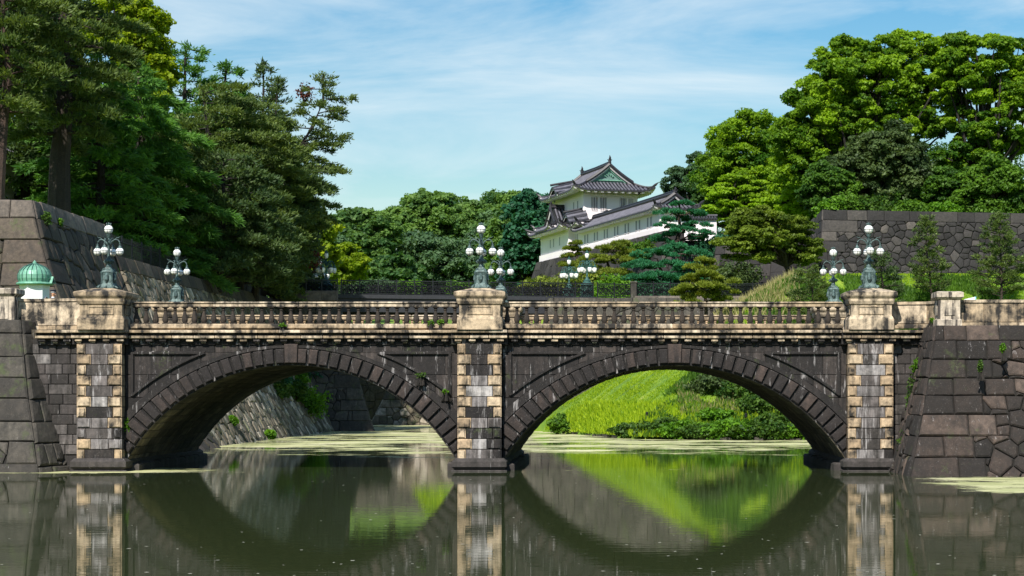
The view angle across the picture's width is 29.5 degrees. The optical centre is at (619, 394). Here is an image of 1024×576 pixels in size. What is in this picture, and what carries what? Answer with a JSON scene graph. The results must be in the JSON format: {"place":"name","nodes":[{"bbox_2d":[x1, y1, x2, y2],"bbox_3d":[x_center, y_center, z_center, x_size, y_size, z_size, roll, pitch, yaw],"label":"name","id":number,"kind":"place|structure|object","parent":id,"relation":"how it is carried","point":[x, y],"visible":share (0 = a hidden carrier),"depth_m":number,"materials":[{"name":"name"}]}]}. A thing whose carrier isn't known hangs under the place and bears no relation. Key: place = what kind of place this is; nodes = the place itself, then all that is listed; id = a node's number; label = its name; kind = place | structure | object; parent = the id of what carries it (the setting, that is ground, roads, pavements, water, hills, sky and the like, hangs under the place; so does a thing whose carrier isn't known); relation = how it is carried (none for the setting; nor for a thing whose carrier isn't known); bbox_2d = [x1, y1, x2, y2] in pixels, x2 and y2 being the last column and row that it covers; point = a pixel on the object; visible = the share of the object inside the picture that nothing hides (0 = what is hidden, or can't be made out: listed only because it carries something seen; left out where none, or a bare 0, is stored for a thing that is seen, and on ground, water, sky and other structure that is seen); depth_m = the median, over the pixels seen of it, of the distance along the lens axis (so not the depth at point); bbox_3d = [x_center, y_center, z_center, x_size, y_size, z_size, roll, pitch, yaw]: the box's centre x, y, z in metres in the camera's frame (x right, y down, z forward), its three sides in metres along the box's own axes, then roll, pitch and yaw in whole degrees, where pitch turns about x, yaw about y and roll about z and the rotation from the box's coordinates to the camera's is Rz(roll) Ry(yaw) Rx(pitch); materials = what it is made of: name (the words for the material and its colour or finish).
{"place":"outdoors","nodes":[
{"label":"outdoors","id":0,"kind":"place"},
{"bbox_2d":[0,420,1023,575],"bbox_3d":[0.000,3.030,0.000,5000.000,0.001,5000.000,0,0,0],"label":"water","id":1,"kind":"structure","parent":0,"point":[578,505],"depth_m":48.95,"materials":[{"name":"green liquid"}]},
{"bbox_2d":[0,320,69,472],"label":"stone wall","id":2,"kind":"structure","parent":1,"relation":"in","point":[29,440],"depth_m":76.16,"materials":[{"name":"stone"}]},
{"bbox_2d":[0,288,79,329],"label":"stone parapet","id":3,"kind":"structure","parent":2,"relation":"on","point":[56,314],"depth_m":77.53,"materials":[{"name":"stone"}]},
{"bbox_2d":[114,255,333,445],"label":"stone rampart","id":4,"kind":"object","parent":1,"relation":"in","point":[258,413],"visible":0.36,"depth_m":130.35,"materials":[{"name":"stone"}]},
{"bbox_2d":[110,233,190,275],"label":"iron fence","id":5,"kind":"object","parent":4,"relation":"on","point":[129,248],"visible":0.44,"depth_m":121.33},
{"bbox_2d":[169,144,307,292],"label":"pine tree","id":6,"kind":"object","parent":4,"relation":"on","point":[245,194],"visible":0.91,"depth_m":137.11,"materials":[{"name":"green plant"}]},
{"bbox_2d":[249,183,330,301],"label":"pine tree","id":7,"kind":"object","parent":4,"relation":"on","point":[296,288],"visible":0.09,"depth_m":161.04,"materials":[{"name":"green plant"}]},
{"bbox_2d":[251,150,331,301],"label":"pine tree","id":8,"kind":"object","parent":4,"relation":"on","point":[318,183],"visible":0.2,"depth_m":151.46,"materials":[{"name":"green plant"}]},
{"bbox_2d":[289,378,310,401],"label":"shrub","id":9,"kind":"object","parent":4,"relation":"on","point":[300,389],"visible":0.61,"depth_m":149.07,"materials":[{"name":"green plant"}]},
{"bbox_2d":[299,385,332,419],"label":"shrub","id":10,"kind":"object","parent":4,"relation":"on","point":[311,402],"visible":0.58,"depth_m":151.75,"materials":[{"name":"green plant"}]},
{"bbox_2d":[889,325,1023,476],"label":"stone wall","id":11,"kind":"structure","parent":1,"relation":"in","point":[958,419],"depth_m":72.97,"materials":[{"name":"stone"}]},
{"bbox_2d":[892,291,1023,328],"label":"stone parapet","id":12,"kind":"structure","parent":11,"relation":"on","point":[949,308],"depth_m":75.25,"materials":[{"name":"stone"}]},
{"bbox_2d":[11,0,1023,248],"label":"sky","id":13,"kind":"structure","parent":0,"point":[470,98],"materials":[{"name":"blue"}]},
{"bbox_2d":[546,412,569,433],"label":"shrub","id":14,"kind":"object","parent":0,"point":[557,424],"visible":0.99,"depth_m":147.59,"materials":[{"name":"green plant"}]},
{"bbox_2d":[118,268,1023,438],"bbox_3d":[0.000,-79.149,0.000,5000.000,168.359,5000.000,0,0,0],"label":"ground","id":15,"kind":"structure","parent":0,"point":[541,427],"depth_m":153.55,"materials":[{"name":"plant"}]},
{"bbox_2d":[16,260,55,298],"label":"guard booth","id":16,"kind":"object","parent":15,"relation":"on","point":[36,280],"visible":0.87,"depth_m":90.97,"materials":[{"name":"green paint"}]},
{"bbox_2d":[0,0,90,199],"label":"pine tree","id":17,"kind":"object","parent":15,"relation":"on","point":[38,70],"visible":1,"depth_m":112.66,"materials":[{"name":"green plant"}]},
{"bbox_2d":[0,2,123,217],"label":"cedar tree","id":18,"kind":"object","parent":15,"relation":"on","point":[22,183],"visible":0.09,"depth_m":125.79,"materials":[{"name":"green plant"}]},
{"bbox_2d":[0,0,153,212],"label":"pine tree","id":19,"kind":"object","parent":15,"relation":"on","point":[62,116],"visible":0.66,"depth_m":118.43,"materials":[{"name":"green plant"}]},
{"bbox_2d":[10,50,190,266],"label":"cedar tree","id":20,"kind":"object","parent":15,"relation":"on","point":[101,210],"visible":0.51,"depth_m":125.25,"materials":[{"name":"green plant"}]},
{"bbox_2d":[0,200,220,449],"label":"stone rampart","id":21,"kind":"object","parent":15,"relation":"on","point":[68,258],"visible":0.2,"depth_m":97.48,"materials":[{"name":"stone"}]},
{"bbox_2d":[79,0,184,149],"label":"broadleaf tree","id":22,"kind":"object","parent":15,"relation":"on","point":[155,46],"visible":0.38,"depth_m":148.82,"materials":[{"name":"green plant"}]},
{"bbox_2d":[72,58,245,295],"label":"cedar tree","id":23,"kind":"object","parent":15,"relation":"on","point":[173,158],"visible":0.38,"depth_m":133.23,"materials":[{"name":"green plant"}]},
{"bbox_2d":[168,39,228,130],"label":"cedar tree","id":24,"kind":"object","parent":15,"relation":"on","point":[203,52],"visible":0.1,"depth_m":167.86,"materials":[{"name":"green plant"}]},
{"bbox_2d":[132,81,308,280],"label":"pine tree","id":25,"kind":"object","parent":15,"relation":"on","point":[225,103],"visible":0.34,"depth_m":144.64,"materials":[{"name":"green plant"}]},
{"bbox_2d":[180,59,265,190],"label":"tree","id":26,"kind":"object","parent":15,"relation":"on","point":[237,70],"visible":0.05,"depth_m":165.70,"materials":[{"name":"green plant"}]},
{"bbox_2d":[183,93,323,292],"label":"pine tree","id":27,"kind":"object","parent":15,"relation":"on","point":[296,187],"visible":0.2,"depth_m":149.59,"materials":[{"name":"green plant"}]},
{"bbox_2d":[246,56,288,167],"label":"pine tree","id":28,"kind":"object","parent":15,"relation":"on","point":[260,70],"visible":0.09,"depth_m":169.84,"materials":[{"name":"green plant"}]},
{"bbox_2d":[252,74,317,298],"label":"pine tree","id":29,"kind":"object","parent":15,"relation":"on","point":[280,83],"visible":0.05,"depth_m":167.82,"materials":[{"name":"green plant"}]},
{"bbox_2d":[249,70,358,290],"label":"pine tree","id":30,"kind":"object","parent":15,"relation":"on","point":[332,168],"visible":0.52,"depth_m":157.62,"materials":[{"name":"green plant"}]},
{"bbox_2d":[276,299,374,430],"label":"stone wall","id":31,"kind":"structure","parent":15,"relation":"on","point":[347,408],"depth_m":161.19,"materials":[{"name":"stone"}]},
{"bbox_2d":[292,291,337,300],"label":"stone kerb","id":32,"kind":"structure","parent":31,"relation":"on","point":[322,296],"depth_m":162.35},
{"bbox_2d":[310,222,344,289],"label":"broadleaf tree","id":33,"kind":"object","parent":15,"relation":"on","point":[335,254],"visible":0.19,"depth_m":214.29,"materials":[{"name":"green plant"}]},
{"bbox_2d":[333,241,371,284],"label":"broadleaf tree","id":34,"kind":"object","parent":15,"relation":"on","point":[354,266],"visible":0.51,"depth_m":234.03,"materials":[{"name":"green plant"}]},
{"bbox_2d":[329,207,404,263],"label":"broadleaf tree","id":35,"kind":"object","parent":15,"relation":"on","point":[372,232],"visible":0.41,"depth_m":281.31,"materials":[{"name":"green plant"}]},
{"bbox_2d":[359,378,385,419],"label":"stone wall","id":36,"kind":"structure","parent":15,"relation":"on","point":[373,395],"depth_m":230.17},
{"bbox_2d":[365,252,427,294],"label":"broadleaf tree","id":37,"kind":"object","parent":15,"relation":"on","point":[406,268],"visible":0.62,"depth_m":257.95,"materials":[{"name":"green plant"}]},
{"bbox_2d":[372,391,428,424],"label":"stone wall","id":38,"kind":"structure","parent":15,"relation":"on","point":[392,410],"depth_m":193.75,"materials":[{"name":"stone"}]},
{"bbox_2d":[378,187,486,250],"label":"broadleaf tree","id":39,"kind":"object","parent":15,"relation":"on","point":[449,215],"visible":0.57,"depth_m":320.23,"materials":[{"name":"green plant"}]},
{"bbox_2d":[394,229,495,293],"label":"broadleaf tree","id":40,"kind":"object","parent":15,"relation":"on","point":[438,260],"visible":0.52,"depth_m":296.75,"materials":[{"name":"green plant"}]},
{"bbox_2d":[334,278,596,314],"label":"fence","id":41,"kind":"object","parent":15,"relation":"on","point":[369,296],"depth_m":165.81,"materials":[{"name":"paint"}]},
{"bbox_2d":[452,209,495,288],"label":"broadleaf tree","id":42,"kind":"object","parent":15,"relation":"on","point":[487,217],"visible":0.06,"depth_m":302.61,"materials":[{"name":"green plant"}]},
{"bbox_2d":[31,288,923,471],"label":"stone arch bridge","id":43,"kind":"structure","parent":15,"relation":"on","point":[175,383],"depth_m":76.87,"materials":[{"name":"stone"}]},
{"bbox_2d":[93,222,123,288],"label":"street lamp","id":44,"kind":"object","parent":43,"relation":"on","point":[108,273],"visible":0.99,"depth_m":76.93,"materials":[{"name":"green metal"}]},
{"bbox_2d":[164,247,189,301],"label":"street lamp","id":45,"kind":"object","parent":43,"relation":"on","point":[177,292],"visible":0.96,"depth_m":89.68,"materials":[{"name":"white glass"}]},
{"bbox_2d":[465,223,496,287],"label":"street lamp","id":46,"kind":"object","parent":43,"relation":"on","point":[481,278],"visible":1,"depth_m":76.90,"materials":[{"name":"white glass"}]},
{"bbox_2d":[488,247,513,301],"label":"street lamp","id":47,"kind":"object","parent":43,"relation":"on","point":[500,271],"visible":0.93,"depth_m":89.70,"materials":[{"name":"white glass"}]},
{"bbox_2d":[820,247,846,301],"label":"street lamp","id":48,"kind":"object","parent":43,"relation":"on","point":[833,294],"visible":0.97,"depth_m":89.66,"materials":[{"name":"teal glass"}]},
{"bbox_2d":[853,222,883,288],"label":"street lamp","id":49,"kind":"object","parent":43,"relation":"on","point":[868,277],"visible":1,"depth_m":76.91,"materials":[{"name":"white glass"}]},
{"bbox_2d":[475,190,522,295],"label":"broadleaf tree","id":50,"kind":"object","parent":15,"relation":"on","point":[494,229],"visible":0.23,"depth_m":272.89,"materials":[{"name":"green plant"}]},
{"bbox_2d":[479,189,518,210],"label":"broadleaf tree","id":51,"kind":"object","parent":15,"relation":"on","point":[488,200],"visible":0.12,"depth_m":332.46,"materials":[{"name":"green plant"}]},
{"bbox_2d":[494,188,552,294],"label":"broadleaf tree","id":52,"kind":"object","parent":15,"relation":"on","point":[525,208],"visible":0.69,"depth_m":247.34,"materials":[{"name":"green plant"}]},
{"bbox_2d":[557,239,595,266],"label":"pine tree","id":53,"kind":"object","parent":15,"relation":"on","point":[573,245],"visible":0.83,"depth_m":189.55,"materials":[{"name":"green plant"}]},
{"bbox_2d":[547,270,607,294],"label":"shrub","id":54,"kind":"object","parent":15,"relation":"on","point":[579,279],"visible":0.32,"depth_m":182.68,"materials":[{"name":"green plant"}]},
{"bbox_2d":[577,250,596,296],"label":"street lamp","id":55,"kind":"object","parent":15,"relation":"on","point":[587,267],"visible":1,"depth_m":169.26,"materials":[{"name":"green metal"}]},
{"bbox_2d":[572,238,644,275],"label":"pine tree","id":56,"kind":"object","parent":15,"relation":"on","point":[621,254],"visible":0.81,"depth_m":184.76,"materials":[{"name":"green plant"}]},
{"bbox_2d":[593,272,651,297],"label":"shrub","id":57,"kind":"object","parent":15,"relation":"on","point":[615,278],"visible":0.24,"depth_m":180.76,"materials":[{"name":"green plant"}]},
{"bbox_2d":[531,230,722,285],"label":"stone rampart","id":58,"kind":"object","parent":15,"relation":"on","point":[550,268],"visible":0.09,"depth_m":206.75,"materials":[{"name":"stone"}]},
{"bbox_2d":[525,155,657,261],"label":"castle keep","id":59,"kind":"structure","parent":58,"relation":"on","point":[582,198],"depth_m":229.60,"materials":[{"name":"white paint"}]},
{"bbox_2d":[568,187,704,251],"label":"castle corridor","id":60,"kind":"object","parent":15,"relation":"on","point":[633,220],"visible":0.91,"depth_m":208.11,"materials":[{"name":"white paint"}]},
{"bbox_2d":[543,298,738,398],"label":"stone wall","id":61,"kind":"structure","parent":15,"relation":"on","point":[619,311],"depth_m":166.19,"materials":[{"name":"stone"}]},
{"bbox_2d":[629,413,695,438],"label":"shrub","id":62,"kind":"object","parent":15,"relation":"on","point":[656,423],"visible":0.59,"depth_m":131.72,"materials":[{"name":"green plant"}]},
{"bbox_2d":[619,241,711,282],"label":"pine tree","id":63,"kind":"object","parent":15,"relation":"on","point":[666,250],"visible":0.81,"depth_m":182.86,"materials":[{"name":"green plant"}]},
{"bbox_2d":[547,398,790,436],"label":"grass","id":64,"kind":"structure","parent":15,"relation":"on","point":[582,417],"depth_m":141.45,"materials":[{"name":"plant"}]},
{"bbox_2d":[653,419,706,439],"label":"shrub","id":65,"kind":"object","parent":15,"relation":"on","point":[668,429],"visible":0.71,"depth_m":130.36,"materials":[{"name":"green plant"}]},
{"bbox_2d":[647,199,714,260],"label":"pine tree","id":66,"kind":"object","parent":15,"relation":"on","point":[675,229],"visible":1,"depth_m":187.71,"materials":[{"name":"green plant"}]},
{"bbox_2d":[562,432,801,439],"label":"rubble edging","id":67,"kind":"object","parent":15,"relation":"on","point":[722,438],"visible":0.2,"depth_m":129.50,"materials":[{"name":"grey stone"}]},
{"bbox_2d":[672,423,719,439],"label":"shrub","id":68,"kind":"object","parent":67,"relation":"on","point":[694,432],"visible":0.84,"depth_m":129.55,"materials":[{"name":"green plant"}]},
{"bbox_2d":[699,417,753,439],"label":"shrub","id":69,"kind":"object","parent":67,"relation":"on","point":[722,425],"visible":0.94,"depth_m":129.04,"materials":[{"name":"green plant"}]},
{"bbox_2d":[724,420,778,439],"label":"shrub","id":70,"kind":"object","parent":67,"relation":"on","point":[731,431],"visible":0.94,"depth_m":128.79,"materials":[{"name":"green plant"}]},
{"bbox_2d":[741,419,798,439],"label":"shrub","id":71,"kind":"object","parent":67,"relation":"on","point":[772,425],"visible":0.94,"depth_m":128.62,"materials":[{"name":"green plant"}]},
{"bbox_2d":[658,151,709,200],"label":"broadleaf tree","id":72,"kind":"object","parent":15,"relation":"on","point":[676,173],"visible":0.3,"depth_m":239.20,"materials":[{"name":"green plant"}]},
{"bbox_2d":[681,156,718,228],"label":"broadleaf tree","id":73,"kind":"object","parent":15,"relation":"on","point":[697,198],"visible":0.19,"depth_m":226.87,"materials":[{"name":"green plant"}]},
{"bbox_2d":[684,214,717,240],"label":"plaster wall","id":74,"kind":"structure","parent":15,"relation":"on","point":[711,218],"depth_m":193.00,"materials":[{"name":"paint"}]},
{"bbox_2d":[636,281,769,295],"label":"iron fence","id":75,"kind":"object","parent":15,"relation":"on","point":[664,289],"visible":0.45,"depth_m":169.70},
{"bbox_2d":[668,255,741,323],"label":"pine tree","id":76,"kind":"object","parent":15,"relation":"on","point":[716,284],"visible":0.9,"depth_m":150.49,"materials":[{"name":"green plant"}]},
{"bbox_2d":[682,373,730,395],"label":"shrub","id":77,"kind":"object","parent":15,"relation":"on","point":[705,384],"visible":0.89,"depth_m":136.98,"materials":[{"name":"green plant"}]},
{"bbox_2d":[695,407,735,420],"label":"shrub","id":78,"kind":"object","parent":15,"relation":"on","point":[711,413],"visible":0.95,"depth_m":132.74,"materials":[{"name":"green plant"}]},
{"bbox_2d":[675,281,781,415],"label":"dry grass","id":79,"kind":"structure","parent":15,"relation":"on","point":[732,407],"depth_m":135.75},
{"bbox_2d":[711,381,751,400],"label":"shrub","id":80,"kind":"object","parent":15,"relation":"on","point":[726,389],"visible":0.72,"depth_m":136.01,"materials":[{"name":"green plant"}]},
{"bbox_2d":[686,107,778,204],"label":"broadleaf tree","id":81,"kind":"object","parent":15,"relation":"on","point":[727,143],"visible":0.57,"depth_m":219.49,"materials":[{"name":"green plant"}]},
{"bbox_2d":[707,258,766,295],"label":"shrub","id":82,"kind":"object","parent":15,"relation":"on","point":[744,274],"visible":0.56,"depth_m":180.18,"materials":[{"name":"green plant"}]},
{"bbox_2d":[700,173,777,227],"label":"broadleaf tree","id":83,"kind":"object","parent":15,"relation":"on","point":[736,186],"visible":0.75,"depth_m":208.59,"materials":[{"name":"green plant"}]},
{"bbox_2d":[734,393,776,413],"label":"shrub","id":84,"kind":"object","parent":15,"relation":"on","point":[746,402],"visible":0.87,"depth_m":133.89,"materials":[{"name":"green plant"}]},
{"bbox_2d":[713,267,803,323],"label":"dry grass","id":85,"kind":"structure","parent":15,"relation":"on","point":[742,299],"depth_m":154.10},
{"bbox_2d":[708,243,813,295],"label":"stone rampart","id":86,"kind":"object","parent":15,"relation":"on","point":[773,270],"visible":0.09,"depth_m":182.52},
{"bbox_2d":[708,204,827,273],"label":"cherry tree","id":87,"kind":"object","parent":15,"relation":"on","point":[765,241],"visible":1,"depth_m":170.81,"materials":[{"name":"green plant"}]},
{"bbox_2d":[760,115,814,220],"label":"broadleaf tree","id":88,"kind":"object","parent":15,"relation":"on","point":[787,203],"visible":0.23,"depth_m":204.27,"materials":[{"name":"green plant"}]},
{"bbox_2d":[784,264,830,323],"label":"bush","id":89,"kind":"object","parent":15,"relation":"on","point":[820,294],"visible":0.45,"depth_m":145.74,"materials":[{"name":"green plant"}]},
{"bbox_2d":[642,272,998,436],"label":"weeds","id":90,"kind":"object","parent":15,"relation":"on","point":[962,283],"visible":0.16,"depth_m":153.27,"materials":[{"name":"green plant"}]},
{"bbox_2d":[794,159,862,215],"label":"broadleaf tree","id":91,"kind":"object","parent":15,"relation":"on","point":[822,179],"visible":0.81,"depth_m":184.11,"materials":[{"name":"green plant"}]},
{"bbox_2d":[762,28,973,192],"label":"broadleaf tree","id":92,"kind":"object","parent":15,"relation":"on","point":[896,83],"visible":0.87,"depth_m":195.19,"materials":[{"name":"green plant"}]},
{"bbox_2d":[850,194,891,210],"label":"shrub","id":93,"kind":"object","parent":15,"relation":"on","point":[876,204],"visible":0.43,"depth_m":180.14,"materials":[{"name":"green plant"}]},
{"bbox_2d":[822,118,944,200],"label":"broadleaf tree","id":94,"kind":"object","parent":15,"relation":"on","point":[891,151],"visible":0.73,"depth_m":186.45,"materials":[{"name":"green plant"}]},
{"bbox_2d":[861,249,906,301],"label":"pine tree","id":95,"kind":"object","parent":15,"relation":"on","point":[895,277],"visible":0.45,"depth_m":149.73,"materials":[{"name":"green plant"}]},
{"bbox_2d":[887,198,933,211],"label":"shrub","id":96,"kind":"object","parent":15,"relation":"on","point":[910,205],"visible":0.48,"depth_m":181.08,"materials":[{"name":"green plant"}]},
{"bbox_2d":[805,210,1023,273],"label":"stone rampart","id":97,"kind":"object","parent":15,"relation":"on","point":[958,237],"visible":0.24,"depth_m":176.67,"materials":[{"name":"stone"}]},
{"bbox_2d":[811,195,848,217],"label":"shrub","id":98,"kind":"object","parent":97,"relation":"on","point":[827,204],"visible":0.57,"depth_m":179.30,"materials":[{"name":"green plant"}]},
{"bbox_2d":[830,191,873,209],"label":"shrub","id":99,"kind":"object","parent":97,"relation":"on","point":[852,203],"visible":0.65,"depth_m":179.45,"materials":[{"name":"green plant"}]},
{"bbox_2d":[867,165,965,206],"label":"broadleaf tree","id":100,"kind":"object","parent":15,"relation":"on","point":[942,178],"visible":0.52,"depth_m":185.71,"materials":[{"name":"green plant"}]},
{"bbox_2d":[906,214,953,300],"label":"pine tree","id":101,"kind":"object","parent":15,"relation":"on","point":[926,222],"visible":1,"depth_m":149.71,"materials":[{"name":"green plant"}]},
{"bbox_2d":[926,200,965,211],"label":"shrub","id":102,"kind":"object","parent":15,"relation":"on","point":[948,206],"visible":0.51,"depth_m":182.68,"materials":[{"name":"green plant"}]},
{"bbox_2d":[929,30,1023,169],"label":"broadleaf tree","id":103,"kind":"object","parent":15,"relation":"on","point":[981,131],"visible":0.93,"depth_m":192.06,"materials":[{"name":"green plant"}]},
{"bbox_2d":[946,151,1023,212],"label":"broadleaf tree","id":104,"kind":"object","parent":15,"relation":"on","point":[987,183],"visible":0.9,"depth_m":183.86,"materials":[{"name":"green plant"}]},
{"bbox_2d":[966,210,1023,299],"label":"pine tree","id":105,"kind":"object","parent":15,"relation":"on","point":[987,262],"visible":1,"depth_m":149.63,"materials":[{"name":"green plant"}]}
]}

